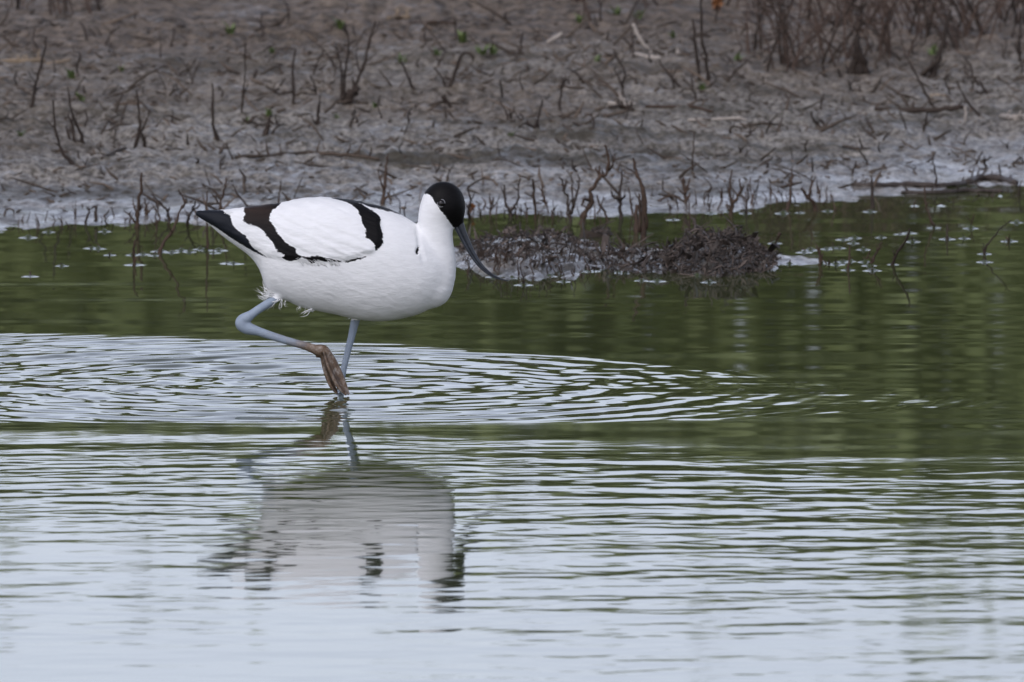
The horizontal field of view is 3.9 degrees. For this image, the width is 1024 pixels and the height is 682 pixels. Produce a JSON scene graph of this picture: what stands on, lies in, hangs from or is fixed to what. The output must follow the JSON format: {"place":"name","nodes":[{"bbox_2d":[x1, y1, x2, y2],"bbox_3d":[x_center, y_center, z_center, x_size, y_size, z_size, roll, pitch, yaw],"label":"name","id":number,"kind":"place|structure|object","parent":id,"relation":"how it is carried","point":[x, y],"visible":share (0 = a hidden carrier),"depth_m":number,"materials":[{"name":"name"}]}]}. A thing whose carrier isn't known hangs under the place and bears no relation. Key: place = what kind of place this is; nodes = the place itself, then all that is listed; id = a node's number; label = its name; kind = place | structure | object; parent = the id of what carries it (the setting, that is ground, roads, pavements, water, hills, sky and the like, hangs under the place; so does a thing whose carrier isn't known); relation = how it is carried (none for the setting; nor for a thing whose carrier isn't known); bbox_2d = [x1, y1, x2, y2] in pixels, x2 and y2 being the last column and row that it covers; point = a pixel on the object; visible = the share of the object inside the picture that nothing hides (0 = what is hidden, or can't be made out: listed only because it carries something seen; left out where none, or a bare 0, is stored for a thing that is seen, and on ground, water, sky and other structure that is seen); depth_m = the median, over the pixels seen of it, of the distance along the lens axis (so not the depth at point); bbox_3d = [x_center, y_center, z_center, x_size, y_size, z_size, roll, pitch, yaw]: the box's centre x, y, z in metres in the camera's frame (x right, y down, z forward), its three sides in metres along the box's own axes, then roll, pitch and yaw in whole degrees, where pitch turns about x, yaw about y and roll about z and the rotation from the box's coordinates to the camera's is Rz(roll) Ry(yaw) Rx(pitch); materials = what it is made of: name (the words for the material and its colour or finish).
{"place":"outdoors","nodes":[
{"label":"outdoors","id":0,"kind":"place"},
{"bbox_2d":[0,183,1023,681],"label":"water","id":1,"kind":"structure","parent":0,"point":[796,473],"depth_m":16.19,"materials":[{"name":"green liquid"}]},
{"bbox_2d":[84,205,97,224],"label":"dead twig","id":2,"kind":"object","parent":1,"relation":"on","point":[95,215],"visible":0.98,"depth_m":19.57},
{"bbox_2d":[124,172,142,227],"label":"dead twig","id":3,"kind":"object","parent":1,"relation":"on","point":[137,216],"visible":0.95,"depth_m":19.51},
{"bbox_2d":[132,237,138,265],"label":"water stick","id":4,"kind":"object","parent":1,"relation":"on","point":[134,260],"visible":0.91,"depth_m":18.89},
{"bbox_2d":[150,202,160,229],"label":"dead twig","id":5,"kind":"object","parent":1,"relation":"on","point":[156,221],"visible":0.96,"depth_m":19.48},
{"bbox_2d":[151,194,170,220],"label":"dead twig","id":6,"kind":"object","parent":1,"relation":"on","point":[166,209],"visible":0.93,"depth_m":19.65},
{"bbox_2d":[157,189,185,252],"bbox_3d":[-0.433,-0.141,19.088,0.044,0.104,0.018,-1,5,-8],"label":"dead stick","id":7,"kind":"object","parent":1,"relation":"in","point":[166,238],"visible":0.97,"depth_m":19.09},
{"bbox_2d":[184,199,201,225],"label":"dead twig","id":8,"kind":"object","parent":1,"relation":"on","point":[189,215],"visible":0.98,"depth_m":19.54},
{"bbox_2d":[205,191,208,248],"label":"dead stalk","id":9,"kind":"object","parent":1,"relation":"on","point":[207,242],"visible":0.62,"depth_m":19.14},
{"bbox_2d":[196,182,507,394],"bbox_3d":[-0.180,-0.044,17.056,0.352,0.272,0.110,0,5,0],"label":"bird","id":10,"kind":"object","parent":1,"relation":"on","point":[356,262],"visible":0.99,"depth_m":17.02},
{"bbox_2d":[465,186,474,218],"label":"dead twig","id":11,"kind":"object","parent":1,"relation":"on","point":[468,210],"visible":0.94,"depth_m":19.65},
{"bbox_2d":[484,192,499,214],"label":"dead twig","id":12,"kind":"object","parent":1,"relation":"on","point":[491,208],"visible":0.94,"depth_m":19.73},
{"bbox_2d":[501,178,520,216],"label":"dead twig","id":13,"kind":"object","parent":1,"relation":"on","point":[510,213],"visible":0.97,"depth_m":19.70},
{"bbox_2d":[532,179,539,218],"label":"dead stalk","id":14,"kind":"object","parent":1,"relation":"on","point":[534,200],"visible":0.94,"depth_m":19.65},
{"bbox_2d":[562,174,580,221],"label":"dead twig","id":15,"kind":"object","parent":1,"relation":"on","point":[573,203],"visible":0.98,"depth_m":19.62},
{"bbox_2d":[578,145,614,223],"bbox_3d":[0.106,-0.192,19.575,0.055,0.126,0.036,0,5,0],"label":"crooked branch","id":16,"kind":"object","parent":1,"relation":"on","point":[590,204],"visible":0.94,"depth_m":19.58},
{"bbox_2d":[579,219,616,237],"bbox_3d":[0.124,-0.137,19.396,0.078,0.041,0.137,0,5,0],"label":"wrack heap","id":17,"kind":"object","parent":1,"relation":"on","point":[598,231],"visible":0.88,"depth_m":19.38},
{"bbox_2d":[594,194,608,219],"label":"dead twig","id":18,"kind":"object","parent":1,"relation":"on","point":[603,210],"visible":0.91,"depth_m":19.64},
{"bbox_2d":[610,170,625,217],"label":"dead twig","id":19,"kind":"object","parent":1,"relation":"on","point":[619,199],"visible":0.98,"depth_m":19.68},
{"bbox_2d":[633,204,638,232],"bbox_3d":[0.160,-0.145,19.420,0.018,0.059,0.025,3,6,30],"label":"broken stub","id":20,"kind":"object","parent":1,"relation":"on","point":[635,227],"visible":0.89,"depth_m":19.42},
{"bbox_2d":[632,158,648,240],"bbox_3d":[0.165,-0.170,19.302,0.015,0.128,0.037,-2,5,-25],"label":"stake","id":21,"kind":"object","parent":1,"relation":"in","point":[643,223],"visible":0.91,"depth_m":19.30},
{"bbox_2d":[725,169,742,214],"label":"dead twig","id":22,"kind":"object","parent":1,"relation":"on","point":[732,202],"visible":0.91,"depth_m":19.73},
{"bbox_2d":[742,184,750,213],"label":"dead stalk","id":23,"kind":"object","parent":1,"relation":"on","point":[748,197],"visible":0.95,"depth_m":19.75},
{"bbox_2d":[785,168,793,209],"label":"dead stalk","id":24,"kind":"object","parent":1,"relation":"on","point":[790,200],"visible":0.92,"depth_m":19.83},
{"bbox_2d":[800,175,817,210],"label":"dead twig","id":25,"kind":"object","parent":1,"relation":"on","point":[810,198],"visible":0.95,"depth_m":19.80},
{"bbox_2d":[816,244,823,264],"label":"water stick","id":26,"kind":"object","parent":1,"relation":"on","point":[820,257],"visible":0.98,"depth_m":18.90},
{"bbox_2d":[870,175,874,207],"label":"dead stalk","id":27,"kind":"object","parent":1,"relation":"on","point":[872,197],"visible":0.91,"depth_m":19.86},
{"bbox_2d":[869,242,882,263],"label":"water stick","id":28,"kind":"object","parent":1,"relation":"on","point":[874,255],"visible":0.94,"depth_m":18.91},
{"bbox_2d":[890,228,910,264],"bbox_3d":[0.481,-0.108,18.897,0.013,0.068,0.049,-3,6,-30],"label":"water stick","id":29,"kind":"object","parent":1,"relation":"on","point":[898,250],"visible":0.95,"depth_m":18.89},
{"bbox_2d":[924,186,933,225],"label":"water stick","id":30,"kind":"object","parent":1,"relation":"on","point":[930,218],"visible":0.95,"depth_m":19.51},
{"bbox_2d":[900,180,1002,193],"bbox_3d":[0.584,-0.204,20.126,0.139,0.019,0.033,-1,5,-12],"label":"sunken branch","id":31,"kind":"object","parent":1,"relation":"on","point":[943,191],"visible":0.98,"depth_m":20.12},
{"bbox_2d":[982,217,1010,253],"bbox_3d":[0.609,-0.123,19.071,0.042,0.069,0.007,1,5,16],"label":"water stick","id":32,"kind":"object","parent":1,"relation":"on","point":[985,248],"visible":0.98,"depth_m":19.07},
{"bbox_2d":[0,0,1023,279],"bbox_3d":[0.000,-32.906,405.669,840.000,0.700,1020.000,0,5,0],"label":"ground","id":33,"kind":"structure","parent":0,"point":[32,154],"depth_m":21.00,"materials":[{"name":"soil"}]},
{"bbox_2d":[5,0,36,8],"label":"dead bush","id":34,"kind":"object","parent":33,"relation":"on","point":[18,3],"visible":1,"depth_m":22.15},
{"bbox_2d":[0,49,45,62],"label":"fallen reed","id":35,"kind":"object","parent":33,"relation":"on","point":[19,60],"visible":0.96,"depth_m":21.46,"materials":[{"name":"plant"}]},
{"bbox_2d":[30,37,46,107],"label":"dead stalk","id":36,"kind":"object","parent":33,"relation":"on","point":[33,98],"visible":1,"depth_m":20.89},
{"bbox_2d":[48,0,72,14],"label":"dead bush","id":37,"kind":"object","parent":33,"relation":"on","point":[58,5],"visible":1,"depth_m":22.09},
{"bbox_2d":[48,100,75,164],"bbox_3d":[-0.596,-0.270,20.206,0.051,0.103,0.009,0,5,5],"label":"dead stalk","id":38,"kind":"object","parent":33,"relation":"on","point":[68,159],"visible":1,"depth_m":20.21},
{"bbox_2d":[64,67,75,78],"bbox_3d":[-0.624,-0.379,21.336,0.018,0.017,0.026,0,5,0],"label":"green sprout","id":39,"kind":"object","parent":33,"relation":"on","point":[72,73],"visible":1,"depth_m":21.33,"materials":[{"name":"green plant"}]},
{"bbox_2d":[64,87,84,143],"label":"dead stalk","id":40,"kind":"object","parent":33,"relation":"on","point":[81,140],"visible":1,"depth_m":20.54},
{"bbox_2d":[80,0,106,13],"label":"dead bush","id":41,"kind":"object","parent":33,"relation":"on","point":[98,7],"visible":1,"depth_m":22.17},
{"bbox_2d":[100,147,126,159],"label":"fallen stick","id":42,"kind":"object","parent":33,"relation":"on","point":[114,151],"visible":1,"depth_m":20.40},
{"bbox_2d":[130,90,150,148],"bbox_3d":[-0.510,-0.292,20.522,0.031,0.100,0.028,3,6,35],"label":"forked stalk","id":43,"kind":"object","parent":33,"relation":"on","point":[139,132],"visible":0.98,"depth_m":20.52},
{"bbox_2d":[144,198,154,214],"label":"dead twig","id":44,"kind":"object","parent":33,"relation":"on","point":[146,212],"visible":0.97,"depth_m":19.69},
{"bbox_2d":[211,83,219,140],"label":"dead stalk","id":45,"kind":"object","parent":33,"relation":"on","point":[216,135],"visible":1,"depth_m":20.55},
{"bbox_2d":[211,177,229,209],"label":"dead stalk","id":46,"kind":"object","parent":33,"relation":"on","point":[221,198],"visible":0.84,"depth_m":19.69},
{"bbox_2d":[222,21,238,33],"bbox_3d":[-0.409,-0.456,21.934,0.022,0.020,0.023,-3,5,-29],"label":"green sprout","id":47,"kind":"object","parent":33,"relation":"on","point":[232,29],"visible":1,"depth_m":21.93,"materials":[{"name":"green plant"}]},
{"bbox_2d":[232,184,248,206],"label":"dead stalk","id":48,"kind":"object","parent":33,"relation":"on","point":[243,201],"visible":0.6,"depth_m":19.75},
{"bbox_2d":[241,40,246,112],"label":"dead stalk","id":49,"kind":"object","parent":33,"relation":"on","point":[242,105],"visible":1,"depth_m":20.83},
{"bbox_2d":[263,115,285,134],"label":"dead stalk","id":50,"kind":"object","parent":33,"relation":"on","point":[266,129],"visible":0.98,"depth_m":20.61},
{"bbox_2d":[234,140,324,158],"bbox_3d":[-0.321,-0.258,20.384,0.154,0.021,0.034,-4,6,-37],"label":"fallen stick","id":51,"kind":"object","parent":33,"relation":"on","point":[259,155],"visible":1,"depth_m":20.38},
{"bbox_2d":[265,48,296,103],"bbox_3d":[-0.320,-0.356,20.994,0.046,0.099,0.027,0,5,0],"label":"dead stalk","id":52,"kind":"object","parent":33,"relation":"on","point":[292,91],"visible":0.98,"depth_m":21.00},
{"bbox_2d":[312,95,320,123],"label":"dead stalk","id":53,"kind":"object","parent":33,"relation":"on","point":[317,114],"visible":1,"depth_m":20.73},
{"bbox_2d":[332,17,343,28],"bbox_3d":[-0.252,-0.463,21.964,0.023,0.020,0.024,0,5,0],"label":"green sprout","id":54,"kind":"object","parent":33,"relation":"on","point":[339,23],"visible":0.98,"depth_m":21.96,"materials":[{"name":"green plant"}]},
{"bbox_2d":[319,143,379,160],"bbox_3d":[-0.219,-0.255,20.395,0.082,0.026,0.011,0,5,-4],"label":"fallen stick","id":55,"kind":"object","parent":33,"relation":"on","point":[348,154],"visible":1,"depth_m":20.39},
{"bbox_2d":[333,21,379,104],"bbox_3d":[-0.216,-0.361,21.046,0.064,0.169,0.044,-1,5,-9],"label":"dead bush","id":56,"kind":"object","parent":33,"relation":"on","point":[349,94],"visible":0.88,"depth_m":21.05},
{"bbox_2d":[376,153,388,204],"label":"dead stalk","id":57,"kind":"object","parent":33,"relation":"on","point":[383,197],"visible":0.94,"depth_m":19.86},
{"bbox_2d":[387,7,410,19],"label":"fallen reed","id":58,"kind":"object","parent":33,"relation":"on","point":[396,16],"visible":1,"depth_m":22.19,"materials":[{"name":"plant"}]},
{"bbox_2d":[400,60,422,93],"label":"dead stalk","id":59,"kind":"object","parent":33,"relation":"on","point":[410,81],"visible":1,"depth_m":21.15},
{"bbox_2d":[409,20,456,24],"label":"fallen stick","id":60,"kind":"object","parent":33,"relation":"on","point":[432,22],"visible":0.95,"depth_m":22.02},
{"bbox_2d":[445,52,474,87],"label":"dead stalk","id":61,"kind":"object","parent":33,"relation":"on","point":[452,80],"visible":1,"depth_m":21.14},
{"bbox_2d":[457,30,469,42],"bbox_3d":[-0.069,-0.441,21.852,0.024,0.018,0.034,0,5,0],"label":"green sprout","id":62,"kind":"object","parent":33,"relation":"on","point":[462,38],"visible":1,"depth_m":21.85,"materials":[{"name":"green plant"}]},
{"bbox_2d":[440,94,493,107],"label":"dead twig","id":63,"kind":"object","parent":33,"relation":"on","point":[445,99],"visible":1,"depth_m":20.99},
{"bbox_2d":[474,44,489,54],"bbox_3d":[-0.042,-0.418,21.630,0.024,0.016,0.020,0,5,0],"label":"green sprout","id":64,"kind":"object","parent":33,"relation":"on","point":[484,51],"visible":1,"depth_m":21.63,"materials":[{"name":"green plant"}]},
{"bbox_2d":[488,44,498,53],"bbox_3d":[-0.026,-0.418,21.649,0.022,0.015,0.022,0,5,0],"label":"green sprout","id":65,"kind":"object","parent":33,"relation":"on","point":[492,50],"visible":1,"depth_m":21.65,"materials":[{"name":"green plant"}]},
{"bbox_2d":[0,0,1023,217],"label":"plant litter","id":66,"kind":"object","parent":33,"relation":"on","point":[825,127],"visible":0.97,"depth_m":21.12,"materials":[{"name":"plant"}]},
{"bbox_2d":[455,219,599,267],"bbox_3d":[0.018,-0.121,19.032,0.188,0.052,0.516,0,5,0],"label":"wrack heap","id":67,"kind":"object","parent":33,"relation":"on","point":[523,234],"visible":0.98,"depth_m":19.01,"materials":[{"name":"plant"}]},
{"bbox_2d":[518,99,542,128],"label":"dead stalk","id":68,"kind":"object","parent":33,"relation":"on","point":[533,126],"visible":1,"depth_m":20.71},
{"bbox_2d":[537,185,546,203],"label":"dead twig","id":69,"kind":"object","parent":33,"relation":"on","point":[544,201],"visible":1,"depth_m":19.86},
{"bbox_2d":[547,32,562,42],"bbox_3d":[0.062,-0.438,21.827,0.024,0.018,0.007,0,5,0],"label":"fallen straw","id":70,"kind":"object","parent":33,"relation":"on","point":[555,37],"visible":1,"depth_m":21.82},
{"bbox_2d":[557,74,569,109],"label":"dead stalk","id":71,"kind":"object","parent":33,"relation":"on","point":[563,80],"visible":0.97,"depth_m":20.99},
{"bbox_2d":[571,0,605,20],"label":"dead bush","id":72,"kind":"object","parent":33,"relation":"on","point":[585,8],"visible":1,"depth_m":22.16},
{"bbox_2d":[607,4,622,14],"bbox_3d":[0.150,-0.488,22.204,0.022,0.016,0.019,-1,5,-16],"label":"green sprout","id":73,"kind":"object","parent":33,"relation":"on","point":[617,10],"visible":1,"depth_m":22.20,"materials":[{"name":"green plant"}]},
{"bbox_2d":[613,49,627,87],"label":"dead stalk","id":74,"kind":"object","parent":33,"relation":"on","point":[624,76],"visible":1,"depth_m":21.24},
{"bbox_2d":[607,98,634,110],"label":"fallen stick","id":75,"kind":"object","parent":33,"relation":"on","point":[621,105],"visible":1,"depth_m":21.01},
{"bbox_2d":[608,92,635,105],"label":"fallen stick","id":76,"kind":"object","parent":33,"relation":"on","point":[615,103],"visible":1,"depth_m":21.03,"materials":[{"name":"wood"}]},
{"bbox_2d":[628,187,633,213],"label":"dead stalk","id":77,"kind":"object","parent":33,"relation":"on","point":[631,205],"visible":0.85,"depth_m":19.74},
{"bbox_2d":[631,23,649,49],"bbox_3d":[0.186,-0.440,21.832,0.027,0.040,0.008,0,5,0],"label":"fallen straw","id":78,"kind":"object","parent":33,"relation":"on","point":[637,34],"visible":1,"depth_m":21.83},
{"bbox_2d":[632,47,678,58],"bbox_3d":[0.220,-0.409,21.680,0.095,0.024,0.011,0,5,0],"label":"fallen straw","id":79,"kind":"object","parent":33,"relation":"on","point":[653,56],"visible":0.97,"depth_m":21.68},
{"bbox_2d":[658,59,681,86],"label":"dead stalk","id":80,"kind":"object","parent":33,"relation":"on","point":[674,79],"visible":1,"depth_m":21.28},
{"bbox_2d":[645,105,712,112],"bbox_3d":[0.235,-0.324,21.029,0.107,0.009,0.016,3,5,29],"label":"fallen stick","id":81,"kind":"object","parent":33,"relation":"on","point":[673,106],"visible":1,"depth_m":21.04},
{"bbox_2d":[676,176,690,200],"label":"dead twig","id":82,"kind":"object","parent":33,"relation":"on","point":[685,190],"visible":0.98,"depth_m":19.91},
{"bbox_2d":[691,133,698,169],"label":"dead stalk","id":83,"kind":"object","parent":33,"relation":"on","point":[693,153],"visible":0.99,"depth_m":20.27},
{"bbox_2d":[690,18,701,81],"bbox_3d":[0.262,-0.401,21.354,0.022,0.109,0.012,2,5,24],"label":"stake","id":84,"kind":"object","parent":33,"relation":"on","point":[693,40],"visible":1,"depth_m":21.36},
{"bbox_2d":[700,0,710,80],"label":"stake","id":85,"kind":"object","parent":33,"relation":"on","point":[708,75],"visible":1,"depth_m":21.32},
{"bbox_2d":[688,116,746,121],"bbox_3d":[0.283,-0.307,20.864,0.082,0.008,0.007,0,5,0],"label":"fallen straw","id":86,"kind":"object","parent":33,"relation":"on","point":[722,118],"visible":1,"depth_m":20.86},
{"bbox_2d":[711,0,723,9],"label":"dead leaf","id":87,"kind":"object","parent":33,"relation":"on","point":[715,3],"visible":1,"depth_m":22.33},
{"bbox_2d":[653,211,782,277],"bbox_3d":[0.249,-0.114,18.935,0.187,0.091,0.460,0,5,0],"label":"wrack heap","id":88,"kind":"object","parent":33,"relation":"on","point":[712,240],"visible":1,"depth_m":18.87,"materials":[{"name":"plant"}]},
{"bbox_2d":[727,59,748,81],"bbox_3d":[0.313,-0.373,21.346,0.045,0.051,0.009,0,5,0],"label":"bank stub","id":89,"kind":"object","parent":33,"relation":"on","point":[733,72],"visible":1,"depth_m":21.34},
{"bbox_2d":[720,0,769,53],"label":"dead bush","id":90,"kind":"object","parent":33,"relation":"on","point":[760,17],"visible":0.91,"depth_m":21.80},
{"bbox_2d":[745,0,834,71],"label":"dead bush","id":91,"kind":"object","parent":33,"relation":"on","point":[784,57],"visible":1,"depth_m":21.50,"materials":[{"name":"plant"}]},
{"bbox_2d":[810,111,824,127],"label":"dead stalk","id":92,"kind":"object","parent":33,"relation":"on","point":[816,122],"visible":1,"depth_m":20.89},
{"bbox_2d":[760,0,892,66],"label":"dead bush","id":93,"kind":"object","parent":33,"relation":"on","point":[858,30],"visible":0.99,"depth_m":21.66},
{"bbox_2d":[807,0,887,26],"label":"dead bush","id":94,"kind":"object","parent":33,"relation":"on","point":[835,12],"visible":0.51,"depth_m":22.30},
{"bbox_2d":[842,145,870,149],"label":"fallen stick","id":95,"kind":"object","parent":33,"relation":"on","point":[852,147],"visible":1,"depth_m":20.65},
{"bbox_2d":[847,35,870,74],"bbox_3d":[0.498,-0.396,21.567,0.045,0.083,0.039,0,5,0],"label":"root stump","id":96,"kind":"object","parent":33,"relation":"on","point":[858,65],"visible":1,"depth_m":21.56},
{"bbox_2d":[836,0,936,59],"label":"dead bush","id":97,"kind":"object","parent":33,"relation":"on","point":[885,30],"visible":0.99,"depth_m":21.78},
{"bbox_2d":[851,176,967,186],"bbox_3d":[0.545,-0.213,20.214,0.216,0.020,0.038,-4,6,-39],"label":"sunken branch","id":98,"kind":"object","parent":33,"relation":"on","point":[926,184],"visible":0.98,"depth_m":20.20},
{"bbox_2d":[877,0,957,38],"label":"dead bush","id":99,"kind":"object","parent":33,"relation":"on","point":[926,24],"visible":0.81,"depth_m":22.19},
{"bbox_2d":[874,100,963,113],"bbox_3d":[0.569,-0.328,21.139,0.126,0.020,0.010,0,5,0],"label":"fallen branch","id":100,"kind":"object","parent":33,"relation":"on","point":[913,109],"visible":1,"depth_m":21.14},
{"bbox_2d":[903,54,934,106],"bbox_3d":[0.579,-0.356,21.262,0.057,0.096,0.009,0,5,-3],"label":"dead stick","id":101,"kind":"object","parent":33,"relation":"on","point":[924,90],"visible":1,"depth_m":21.26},
{"bbox_2d":[922,43,937,54],"bbox_3d":[0.605,-0.423,21.806,0.027,0.018,0.024,2,5,22],"label":"green sprout","id":102,"kind":"object","parent":33,"relation":"on","point":[932,50],"visible":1,"depth_m":21.80,"materials":[{"name":"green plant"}]},
{"bbox_2d":[932,158,940,187],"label":"dead stalk","id":103,"kind":"object","parent":33,"relation":"on","point":[936,184],"visible":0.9,"depth_m":20.20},
{"bbox_2d":[921,10,951,76],"bbox_3d":[0.611,-0.416,21.665,0.056,0.115,0.026,-2,5,-27],"label":"root stump","id":104,"kind":"object","parent":33,"relation":"on","point":[932,70],"visible":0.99,"depth_m":21.67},
{"bbox_2d":[916,0,1005,51],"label":"dead bush","id":105,"kind":"object","parent":33,"relation":"on","point":[939,15],"visible":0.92,"depth_m":21.98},
{"bbox_2d":[962,56,973,75],"bbox_3d":[0.655,-0.383,21.620,0.010,0.048,0.037,-2,5,-25],"label":"bank stub","id":106,"kind":"object","parent":33,"relation":"on","point":[971,68],"visible":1,"depth_m":21.62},
{"bbox_2d":[956,80,980,116],"bbox_3d":[0.644,-0.331,21.136,0.052,0.068,0.008,-2,5,-18],"label":"dead stick","id":107,"kind":"object","parent":33,"relation":"on","point":[973,108],"visible":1,"depth_m":21.13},
{"bbox_2d":[935,0,1010,39],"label":"dead bush","id":108,"kind":"object","parent":33,"relation":"on","point":[971,9],"visible":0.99,"depth_m":22.14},
{"bbox_2d":[970,78,990,93],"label":"dead twig","id":109,"kind":"object","parent":33,"relation":"on","point":[985,90],"visible":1,"depth_m":21.40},
{"bbox_2d":[965,167,1018,184],"bbox_3d":[0.651,-0.221,20.299,0.075,0.022,0.072,1,5,15],"label":"sunken log","id":110,"kind":"object","parent":33,"relation":"on","point":[990,177],"visible":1,"depth_m":20.31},
{"bbox_2d":[991,0,1023,23],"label":"dead bush","id":111,"kind":"object","parent":33,"relation":"on","point":[1013,9],"visible":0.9,"depth_m":22.36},
{"bbox_2d":[998,110,1023,120],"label":"fallen log","id":112,"kind":"object","parent":33,"relation":"on","point":[1013,116],"visible":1,"depth_m":21.03,"materials":[{"name":"wood"}]},
{"bbox_2d":[1014,10,1023,60],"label":"dead stalk","id":113,"kind":"object","parent":33,"relation":"on","point":[1018,51],"visible":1,"depth_m":21.78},
{"bbox_2d":[583,231,675,274],"bbox_3d":[0.145,-0.108,18.925,0.133,0.050,0.359,0,5,0],"label":"wrack heap","id":114,"kind":"object","parent":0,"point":[630,251],"visible":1,"depth_m":18.91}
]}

